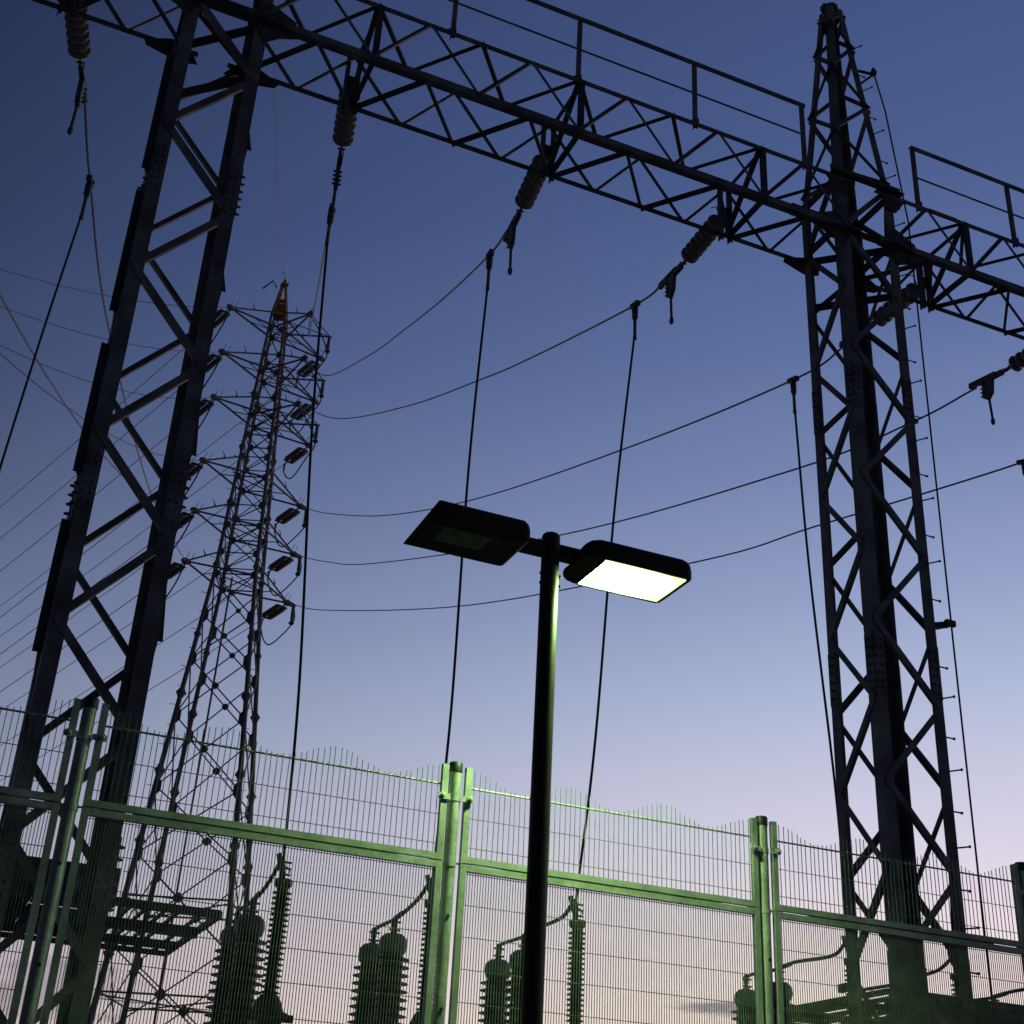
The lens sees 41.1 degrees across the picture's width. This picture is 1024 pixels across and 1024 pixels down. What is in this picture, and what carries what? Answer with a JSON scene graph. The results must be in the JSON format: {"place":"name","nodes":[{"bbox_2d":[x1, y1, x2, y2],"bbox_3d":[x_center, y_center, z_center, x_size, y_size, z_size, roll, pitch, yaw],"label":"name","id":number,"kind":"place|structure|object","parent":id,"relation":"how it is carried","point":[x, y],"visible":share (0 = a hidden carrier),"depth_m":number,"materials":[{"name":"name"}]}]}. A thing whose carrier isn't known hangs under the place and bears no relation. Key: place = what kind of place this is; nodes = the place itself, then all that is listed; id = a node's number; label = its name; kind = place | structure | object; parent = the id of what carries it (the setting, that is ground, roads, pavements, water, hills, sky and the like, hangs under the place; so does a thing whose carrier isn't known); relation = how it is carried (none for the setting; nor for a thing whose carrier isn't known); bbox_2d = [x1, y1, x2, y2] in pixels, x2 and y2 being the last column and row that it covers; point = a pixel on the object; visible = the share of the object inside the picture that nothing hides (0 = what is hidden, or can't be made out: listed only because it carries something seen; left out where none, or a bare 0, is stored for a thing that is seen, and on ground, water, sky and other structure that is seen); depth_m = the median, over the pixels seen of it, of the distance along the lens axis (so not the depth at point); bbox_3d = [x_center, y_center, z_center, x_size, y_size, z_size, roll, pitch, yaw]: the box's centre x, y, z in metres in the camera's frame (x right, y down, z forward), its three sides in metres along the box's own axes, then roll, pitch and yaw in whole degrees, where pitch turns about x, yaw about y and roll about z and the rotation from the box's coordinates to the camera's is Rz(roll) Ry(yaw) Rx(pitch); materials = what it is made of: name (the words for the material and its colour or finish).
{"place":"outdoors","nodes":[
{"label":"outdoors","id":0,"kind":"place"},
{"bbox_2d":[0,0,1023,1023],"label":"sky","id":1,"kind":"structure","parent":0,"point":[712,709],"materials":[{"name":"blue"}]},
{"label":"gravel yard","id":2,"kind":"structure","parent":0,"visible":0},
{"bbox_2d":[0,0,296,1023],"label":"gantry column","id":3,"kind":"structure","parent":2,"relation":"on","point":[244,78],"depth_m":12.81,"materials":[{"name":"metal"}]},
{"bbox_2d":[0,856,222,956],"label":"equipment platform","id":4,"kind":"structure","parent":3,"relation":"attached to","point":[63,888],"depth_m":12.58,"materials":[{"name":"grey metal"}]},
{"bbox_2d":[31,0,213,56],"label":"gantry beam","id":5,"kind":"structure","parent":3,"relation":"attached to","point":[71,8],"depth_m":15.42,"materials":[{"name":"metal"}]},
{"bbox_2d":[64,0,90,134],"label":"insulator string","id":6,"kind":"object","parent":5,"relation":"attached to","point":[78,37],"visible":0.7,"depth_m":16.34,"materials":[{"name":"brown ceramic"}]},
{"bbox_2d":[227,0,858,257],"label":"gantry beam","id":7,"kind":"structure","parent":3,"relation":"attached to","point":[362,55],"depth_m":17.11,"materials":[{"name":"metal"}]},
{"bbox_2d":[329,79,360,216],"bbox_3d":[-2.187,-4.630,17.482,0.276,1.157,2.034,8,-26,-10],"label":"insulator string","id":8,"kind":"object","parent":7,"relation":"attached to","point":[344,129],"visible":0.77,"depth_m":17.44,"materials":[{"name":"grey ceramic"}]},
{"bbox_2d":[503,148,549,274],"bbox_3d":[0.171,-4.019,18.348,0.276,1.157,2.034,10,-28,-13],"label":"insulator string","id":9,"kind":"object","parent":7,"relation":"attached to","point":[531,186],"visible":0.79,"depth_m":18.31,"materials":[{"name":"brown ceramic"}]},
{"bbox_2d":[304,231,505,375],"bbox_3d":[-4.464,-5.272,38.761,0.034,19.790,34.786,10,-28,-13],"label":"conductor","id":10,"kind":"object","parent":9,"relation":"attached to","point":[469,274],"visible":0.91,"depth_m":25.02,"materials":[{"name":"metal"}]},
{"bbox_2d":[431,249,494,877],"bbox_3d":[-0.622,0.273,18.401,0.107,9.202,0.707,12,-29,-16],"label":"drop wire","id":11,"kind":"object","parent":10,"relation":"hanging from","point":[489,258],"visible":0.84,"depth_m":18.78,"materials":[{"name":"black metal"}]},
{"bbox_2d":[658,206,726,324],"bbox_3d":[2.529,-3.450,19.244,0.276,1.157,2.034,12,-27,-17],"label":"insulator string","id":12,"kind":"object","parent":7,"relation":"attached to","point":[696,247],"visible":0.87,"depth_m":19.21,"materials":[{"name":"brown ceramic"}]},
{"bbox_2d":[202,909,241,1023],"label":"cable sealing end","id":13,"kind":"object","parent":2,"relation":"on","point":[219,973],"visible":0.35,"depth_m":17.25,"materials":[{"name":"brown ceramic"}]},
{"bbox_2d":[217,898,266,1023],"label":"cable sealing end","id":14,"kind":"object","parent":2,"relation":"on","point":[243,966],"visible":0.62,"depth_m":16.50,"materials":[{"name":"grey ceramic"}]},
{"bbox_2d":[243,852,292,1023],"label":"surge arrester","id":15,"kind":"object","parent":2,"relation":"on","point":[273,957],"visible":0.68,"depth_m":15.37,"materials":[{"name":"grey ceramic"}]},
{"bbox_2d":[237,864,277,914],"bbox_3d":[-3.129,4.668,16.840,0.086,0.285,2.286,13,-29,-18],"label":"jumper cable","id":16,"kind":"object","parent":15,"relation":"attached to","point":[259,893],"visible":0.68,"depth_m":16.67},
{"bbox_2d":[347,928,380,1023],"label":"cable sealing end","id":17,"kind":"object","parent":2,"relation":"on","point":[363,983],"visible":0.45,"depth_m":17.92,"materials":[{"name":"grey ceramic"}]},
{"bbox_2d":[367,918,409,1023],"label":"cable sealing end","id":18,"kind":"object","parent":2,"relation":"on","point":[377,995],"visible":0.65,"depth_m":17.16,"materials":[{"name":"grey ceramic"}]},
{"bbox_2d":[410,874,439,1023],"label":"surge arrester","id":19,"kind":"object","parent":2,"relation":"on","point":[424,954],"visible":0.22,"depth_m":16.13,"materials":[{"name":"brown ceramic"}]},
{"bbox_2d":[374,885,426,931],"bbox_3d":[-1.423,5.091,17.471,0.093,0.285,2.286,13,-29,-17],"label":"jumper cable","id":20,"kind":"object","parent":19,"relation":"attached to","point":[403,910],"visible":0.71,"depth_m":17.32,"materials":[{"name":"rubber"}]},
{"bbox_2d":[477,944,510,1023],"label":"cable sealing end","id":21,"kind":"object","parent":2,"relation":"on","point":[495,989],"visible":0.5,"depth_m":18.59,"materials":[{"name":"brown ceramic"}]},
{"bbox_2d":[502,934,523,1023],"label":"cable sealing end","id":22,"kind":"object","parent":2,"relation":"on","point":[519,968],"visible":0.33,"depth_m":17.82,"materials":[{"name":"brown ceramic"}]},
{"bbox_2d":[566,895,584,1023],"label":"surge arrester","id":23,"kind":"object","parent":2,"relation":"on","point":[576,954],"visible":0.66,"depth_m":16.83,"materials":[{"name":"grey ceramic"}]},
{"bbox_2d":[498,904,569,947],"bbox_3d":[0.265,5.511,18.096,0.106,0.285,2.285,14,-29,-20],"label":"jumper cable","id":24,"kind":"object","parent":23,"relation":"attached to","point":[564,914],"visible":0.49,"depth_m":17.62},
{"bbox_2d":[732,974,754,1023],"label":"cable sealing end","id":25,"kind":"object","parent":2,"relation":"on","point":[748,1002],"visible":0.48,"depth_m":20.06,"materials":[{"name":"brown ceramic"}]},
{"bbox_2d":[773,971,792,1021],"bbox_3d":[3.713,8.769,18.467,0.593,5.030,0.593,14,-29,-20],"label":"cable sealing end","id":26,"kind":"object","parent":2,"relation":"on","point":[784,989],"visible":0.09,"depth_m":19.32,"materials":[{"name":"brown ceramic"}]},
{"bbox_2d":[841,935,862,1009],"bbox_3d":[4.495,8.142,17.454,0.473,5.287,0.480,-8,-29,20],"label":"surge arrester","id":27,"kind":"object","parent":2,"relation":"on","point":[845,961],"visible":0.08,"depth_m":18.49,"materials":[{"name":"brown ceramic"}]},
{"bbox_2d":[746,945,843,977],"bbox_3d":[3.972,6.419,19.467,0.186,0.265,2.290,16,-30,-24],"label":"jumper cable","id":28,"kind":"object","parent":27,"relation":"attached to","point":[817,959],"visible":0.45,"depth_m":19.09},
{"bbox_2d":[783,2,987,1023],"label":"gantry column","id":29,"kind":"structure","parent":2,"relation":"on","point":[885,715],"depth_m":16.42,"materials":[{"name":"metal"}]},
{"bbox_2d":[737,983,1023,1023],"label":"equipment platform","id":30,"kind":"structure","parent":29,"relation":"attached to","point":[746,1016],"depth_m":16.16,"materials":[{"name":"grey metal"}]},
{"bbox_2d":[874,75,994,1023],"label":"earth lead","id":31,"kind":"object","parent":29,"relation":"attached to","point":[969,793],"visible":0.91,"depth_m":16.24,"materials":[{"name":"metal"}]},
{"bbox_2d":[857,145,1023,339],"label":"gantry beam","id":32,"kind":"structure","parent":29,"relation":"attached to","point":[926,261],"depth_m":19.21,"materials":[{"name":"metal"}]},
{"bbox_2d":[839,275,925,347],"bbox_3d":[5.527,-2.706,20.355,0.276,1.157,2.034,14,-28,-19],"label":"insulator string","id":33,"kind":"object","parent":32,"relation":"attached to","point":[909,290],"visible":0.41,"depth_m":20.10,"materials":[{"name":"grey ceramic"}]},
{"bbox_2d":[968,349,1023,424],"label":"insulator string","id":34,"kind":"object","parent":32,"relation":"attached to","point":[1016,364],"visible":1,"depth_m":21.68,"materials":[{"name":"grey ceramic"}]},
{"bbox_2d":[948,953,958,995],"bbox_3d":[6.139,8.550,18.063,0.473,5.287,0.480,-8,-29,20],"label":"surge arrester","id":35,"kind":"object","parent":2,"relation":"on","point":[954,975],"visible":0.08,"depth_m":19.07,"materials":[{"name":"brown ceramic"}]},
{"bbox_2d":[864,959,949,990],"bbox_3d":[5.785,6.871,20.142,0.093,0.265,2.287,13,-29,-17],"label":"jumper cable","id":36,"kind":"object","parent":35,"relation":"attached to","point":[927,975],"visible":0.2,"depth_m":19.62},
{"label":"ground","id":37,"kind":"structure","parent":0,"visible":0},
{"bbox_2d":[19,696,106,1023],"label":"fence post","id":38,"kind":"object","parent":37,"relation":"on","point":[84,736],"visible":1,"depth_m":6.60,"materials":[{"name":"green metal"}]},
{"bbox_2d":[0,698,81,1023],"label":"fence","id":39,"kind":"object","parent":38,"relation":"attached to","point":[30,794],"visible":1,"depth_m":6.60,"materials":[{"name":"metal"}]},
{"bbox_2d":[87,279,331,1023],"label":"transmission tower","id":40,"kind":"structure","parent":37,"relation":"on","point":[280,306],"depth_m":54.57,"materials":[{"name":"grey metal"}]},
{"bbox_2d":[166,564,185,597],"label":"jumper loop","id":41,"kind":"object","parent":40,"relation":"hanging from","point":[176,580],"visible":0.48,"depth_m":53.48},
{"bbox_2d":[168,562,185,578],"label":"tower insulator","id":42,"kind":"object","parent":40,"relation":"attached to","point":[175,568],"visible":0.62,"depth_m":53.92,"materials":[{"name":"grey ceramic"}]},
{"bbox_2d":[0,595,137,691],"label":"span wire","id":43,"kind":"object","parent":42,"relation":"attached to","point":[76,638],"visible":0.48,"depth_m":58.01,"materials":[{"name":"metal"}]},
{"bbox_2d":[83,100,185,560],"bbox_3d":[-9.124,-1.625,35.423,0.034,10.074,36.317,8,-28,-10],"label":"conductor","id":44,"kind":"object","parent":42,"relation":"attached to","point":[89,174],"visible":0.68,"depth_m":20.14,"materials":[{"name":"metal"}]},
{"bbox_2d":[0,174,94,470],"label":"drop wire","id":45,"kind":"object","parent":44,"relation":"hanging from","point":[89,184],"visible":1,"depth_m":17.69,"materials":[{"name":"black metal"}]},
{"bbox_2d":[178,512,193,528],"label":"tower insulator","id":46,"kind":"object","parent":40,"relation":"attached to","point":[185,521],"visible":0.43,"depth_m":54.96,"materials":[{"name":"grey ceramic"}]},
{"bbox_2d":[1,546,146,653],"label":"span wire","id":47,"kind":"object","parent":46,"relation":"attached to","point":[93,585],"visible":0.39,"depth_m":58.54,"materials":[{"name":"metal"}]},
{"bbox_2d":[0,294,193,510],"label":"conductor","id":48,"kind":"object","parent":46,"relation":"attached to","point":[13,319],"visible":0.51,"depth_m":27.03,"materials":[{"name":"metal"}]},
{"bbox_2d":[188,462,203,477],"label":"tower insulator","id":49,"kind":"object","parent":40,"relation":"attached to","point":[194,467],"visible":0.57,"depth_m":55.99,"materials":[{"name":"grey ceramic"}]},
{"bbox_2d":[1,514,134,616],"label":"span wire","id":50,"kind":"object","parent":49,"relation":"attached to","point":[82,554],"visible":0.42,"depth_m":61.02,"materials":[{"name":"metal"}]},
{"bbox_2d":[0,353,202,460],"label":"conductor","id":51,"kind":"object","parent":49,"relation":"attached to","point":[69,408],"visible":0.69,"depth_m":33.82,"materials":[{"name":"metal"}]},
{"bbox_2d":[199,399,214,416],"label":"tower insulator","id":52,"kind":"object","parent":40,"relation":"attached to","point":[205,408],"visible":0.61,"depth_m":57.42,"materials":[{"name":"grey ceramic"}]},
{"bbox_2d":[1,435,168,570],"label":"span wire","id":53,"kind":"object","parent":52,"relation":"attached to","point":[95,494],"visible":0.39,"depth_m":63.37,"materials":[{"name":"metal"}]},
{"bbox_2d":[0,345,213,398],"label":"conductor","id":54,"kind":"object","parent":52,"relation":"attached to","point":[80,378],"visible":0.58,"depth_m":39.32,"materials":[{"name":"metal"}]},
{"bbox_2d":[206,353,222,371],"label":"tower insulator","id":55,"kind":"object","parent":40,"relation":"attached to","point":[211,365],"visible":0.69,"depth_m":58.47,"materials":[{"name":"grey ceramic"}]},
{"bbox_2d":[0,391,176,538],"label":"span wire","id":56,"kind":"object","parent":55,"relation":"attached to","point":[76,475],"visible":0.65,"depth_m":65.52,"materials":[{"name":"metal"}]},
{"bbox_2d":[0,306,214,352],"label":"conductor","id":57,"kind":"object","parent":55,"relation":"attached to","point":[84,333],"visible":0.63,"depth_m":41.96,"materials":[{"name":"metal"}]},
{"bbox_2d":[214,309,229,327],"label":"tower insulator","id":58,"kind":"object","parent":40,"relation":"attached to","point":[219,321],"visible":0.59,"depth_m":59.57,"materials":[{"name":"grey ceramic"}]},
{"bbox_2d":[0,348,183,506],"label":"span wire","id":59,"kind":"object","parent":58,"relation":"attached to","point":[78,439],"visible":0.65,"depth_m":66.82,"materials":[{"name":"metal"}]},
{"bbox_2d":[0,269,229,307],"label":"conductor","id":60,"kind":"object","parent":58,"relation":"attached to","point":[90,292],"visible":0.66,"depth_m":43.62,"materials":[{"name":"metal"}]},
{"bbox_2d":[262,604,287,623],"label":"tower insulator","id":61,"kind":"object","parent":40,"relation":"attached to","point":[274,611],"visible":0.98,"depth_m":57.21,"materials":[{"name":"grey ceramic"}]},
{"bbox_2d":[0,623,255,780],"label":"span wire","id":62,"kind":"object","parent":61,"relation":"attached to","point":[155,686],"visible":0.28,"depth_m":61.83,"materials":[{"name":"metal"}]},
{"bbox_2d":[288,463,1015,610],"bbox_3d":[0.238,1.202,39.820,0.034,10.108,37.964,18,-31,-26],"label":"conductor","id":63,"kind":"object","parent":61,"relation":"attached to","point":[699,560],"visible":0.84,"depth_m":30.44,"materials":[{"name":"metal"}]},
{"bbox_2d":[261,613,294,644],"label":"jumper loop","id":64,"kind":"object","parent":40,"relation":"hanging from","point":[278,637],"visible":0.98,"depth_m":56.77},
{"bbox_2d":[274,0,285,279],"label":"earth wire","id":65,"kind":"object","parent":40,"relation":"attached to","point":[276,156],"visible":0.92,"depth_m":34.46,"materials":[{"name":"metal"}]},
{"bbox_2d":[267,555,293,578],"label":"tower insulator","id":66,"kind":"object","parent":40,"relation":"attached to","point":[280,563],"visible":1,"depth_m":58.26,"materials":[{"name":"grey ceramic"}]},
{"bbox_2d":[0,572,267,745],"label":"span wire","id":67,"kind":"object","parent":66,"relation":"attached to","point":[123,666],"visible":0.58,"depth_m":65.73,"materials":[{"name":"metal"}]},
{"bbox_2d":[295,387,976,564],"bbox_3d":[-0.861,-0.102,39.920,0.034,12.292,37.724,16,-30,-23],"label":"conductor","id":68,"kind":"object","parent":66,"relation":"hanging from","point":[950,402],"visible":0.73,"depth_m":28.53,"materials":[{"name":"metal"}]},
{"bbox_2d":[904,418,954,945],"bbox_3d":[6.556,2.336,21.264,0.205,8.892,0.275,14,-29,-20],"label":"drop wire","id":69,"kind":"object","parent":68,"relation":"hanging from","point":[916,422],"visible":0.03,"depth_m":19.53,"materials":[{"name":"black metal"}]},
{"bbox_2d":[267,562,301,595],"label":"jumper loop","id":70,"kind":"object","parent":40,"relation":"hanging from","point":[288,585],"visible":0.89,"depth_m":57.76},
{"bbox_2d":[274,508,300,528],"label":"tower insulator","id":71,"kind":"object","parent":40,"relation":"attached to","point":[287,515],"visible":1,"depth_m":59.33,"materials":[{"name":"grey ceramic"}]},
{"bbox_2d":[5,525,274,707],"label":"span wire","id":72,"kind":"object","parent":71,"relation":"attached to","point":[132,622],"visible":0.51,"depth_m":66.83,"materials":[{"name":"metal"}]},
{"bbox_2d":[301,347,842,516],"bbox_3d":[-1.960,-1.416,40.027,0.034,14.574,37.653,14,-29,-19],"label":"conductor","id":73,"kind":"object","parent":71,"relation":"hanging from","point":[806,373],"visible":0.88,"depth_m":27.95,"materials":[{"name":"metal"}]},
{"bbox_2d":[787,375,838,833],"bbox_3d":[4.621,1.790,20.508,0.562,8.972,0.271,14,-29,-20],"label":"drop wire","id":74,"kind":"object","parent":73,"relation":"hanging from","point":[792,381],"visible":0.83,"depth_m":20.90,"materials":[{"name":"black metal"}]},
{"bbox_2d":[288,607,294,625],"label":"post insulator","id":75,"kind":"object","parent":40,"relation":"hanging from","point":[291,622],"visible":1,"depth_m":56.67,"materials":[{"name":"grey ceramic"}]},
{"bbox_2d":[283,447,307,469],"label":"tower insulator","id":76,"kind":"object","parent":40,"relation":"attached to","point":[296,454],"visible":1,"depth_m":60.74,"materials":[{"name":"grey ceramic"}]},
{"bbox_2d":[0,465,282,667],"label":"span wire","id":77,"kind":"object","parent":76,"relation":"attached to","point":[131,574],"visible":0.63,"depth_m":69.19,"materials":[{"name":"metal"}]},
{"bbox_2d":[295,558,301,576],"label":"post insulator","id":78,"kind":"object","parent":40,"relation":"hanging from","point":[297,573],"visible":1,"depth_m":57.70,"materials":[{"name":"grey ceramic"}]},
{"bbox_2d":[283,407,315,478],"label":"jumper loop","id":79,"kind":"object","parent":40,"relation":"hanging from","point":[308,454],"visible":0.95,"depth_m":58.45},
{"bbox_2d":[289,403,311,426],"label":"tower insulator","id":80,"kind":"object","parent":40,"relation":"attached to","point":[297,413],"visible":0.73,"depth_m":61.82,"materials":[{"name":"grey ceramic"}]},
{"bbox_2d":[0,424,285,636],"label":"span wire","id":81,"kind":"object","parent":80,"relation":"attached to","point":[135,537],"visible":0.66,"depth_m":70.41,"materials":[{"name":"metal"}]},
{"bbox_2d":[289,361,321,433],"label":"jumper loop","id":82,"kind":"object","parent":40,"relation":"hanging from","point":[320,395],"visible":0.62,"depth_m":59.23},
{"bbox_2d":[295,360,319,383],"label":"tower insulator","id":83,"kind":"object","parent":40,"relation":"attached to","point":[305,369],"visible":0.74,"depth_m":62.88,"materials":[{"name":"grey ceramic"}]},
{"bbox_2d":[1,380,293,605],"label":"span wire","id":84,"kind":"object","parent":83,"relation":"attached to","point":[156,487],"visible":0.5,"depth_m":68.24,"materials":[{"name":"metal"}]},
{"bbox_2d":[295,317,327,389],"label":"jumper loop","id":85,"kind":"object","parent":40,"relation":"hanging from","point":[324,359],"visible":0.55,"depth_m":60.44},
{"bbox_2d":[308,191,333,336],"bbox_3d":[-5.563,-6.565,38.887,0.034,22.129,35.154,8,-28,-10],"label":"conductor","id":86,"kind":"object","parent":40,"relation":"attached to","point":[310,327],"visible":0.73,"depth_m":26.35,"materials":[{"name":"metal"}]},
{"bbox_2d":[282,203,335,856],"bbox_3d":[-2.705,-0.201,17.842,0.238,9.322,0.782,-13,-31,28],"label":"drop wire","id":87,"kind":"object","parent":86,"relation":"hanging from","point":[329,220],"visible":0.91,"depth_m":17.73,"materials":[{"name":"black metal"}]},
{"bbox_2d":[298,287,658,418],"bbox_3d":[-3.361,-3.968,38.632,0.034,17.551,34.597,12,-29,-17],"label":"conductor","id":88,"kind":"object","parent":40,"relation":"attached to","point":[623,311],"visible":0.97,"depth_m":26.73,"materials":[{"name":"metal"}]},
{"bbox_2d":[575,300,640,898],"bbox_3d":[1.428,0.841,19.175,0.867,9.113,0.221,-14,-32,30],"label":"drop wire","id":89,"kind":"object","parent":88,"relation":"hanging from","point":[634,306],"visible":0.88,"depth_m":19.00,"materials":[{"name":"black metal"}]},
{"bbox_2d":[431,761,473,1023],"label":"fence post","id":90,"kind":"object","parent":37,"relation":"on","point":[452,796],"visible":1,"depth_m":7.33,"materials":[{"name":"green metal"}]},
{"bbox_2d":[39,703,449,1023],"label":"fence","id":91,"kind":"object","parent":90,"relation":"attached to","point":[177,821],"visible":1,"depth_m":6.92,"materials":[{"name":"metal"}]},
{"bbox_2d":[403,500,691,1023],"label":"street lamp","id":92,"kind":"object","parent":37,"relation":"on","point":[458,530],"visible":1,"depth_m":7.49,"materials":[{"name":"metal"}]},
{"bbox_2d":[750,816,780,1023],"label":"fence post","id":93,"kind":"object","parent":37,"relation":"on","point":[762,848],"visible":1,"depth_m":8.06,"materials":[{"name":"green metal"}]},
{"bbox_2d":[448,767,763,1023],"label":"fence","id":94,"kind":"object","parent":93,"relation":"attached to","point":[588,882],"visible":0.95,"depth_m":7.66,"materials":[{"name":"metal"}]},
{"bbox_2d":[769,821,1023,1023],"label":"fence","id":95,"kind":"object","parent":93,"relation":"attached to","point":[817,917],"visible":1,"depth_m":8.34,"materials":[{"name":"metal"}]},
{"bbox_2d":[1014,862,1023,948],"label":"fence post","id":96,"kind":"object","parent":37,"relation":"on","point":[1021,877],"visible":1,"depth_m":8.95,"materials":[{"name":"green metal"}]},
{"bbox_3d":[7.944,8.997,18.730,0.550,5.287,0.478,14,-29,-20],"label":"surge arrester","id":97,"kind":"object","parent":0,"visible":0},
{"bbox_2d":[975,988,1023,999],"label":"jumper cable","id":98,"kind":"object","parent":97,"relation":"attached to","point":[1001,994],"visible":0.32,"depth_m":20.72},
{"bbox_2d":[1016,459,1023,475],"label":"drop wire","id":99,"kind":"object","parent":97,"relation":"attached to","point":[1020,462],"visible":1,"depth_m":24.05,"materials":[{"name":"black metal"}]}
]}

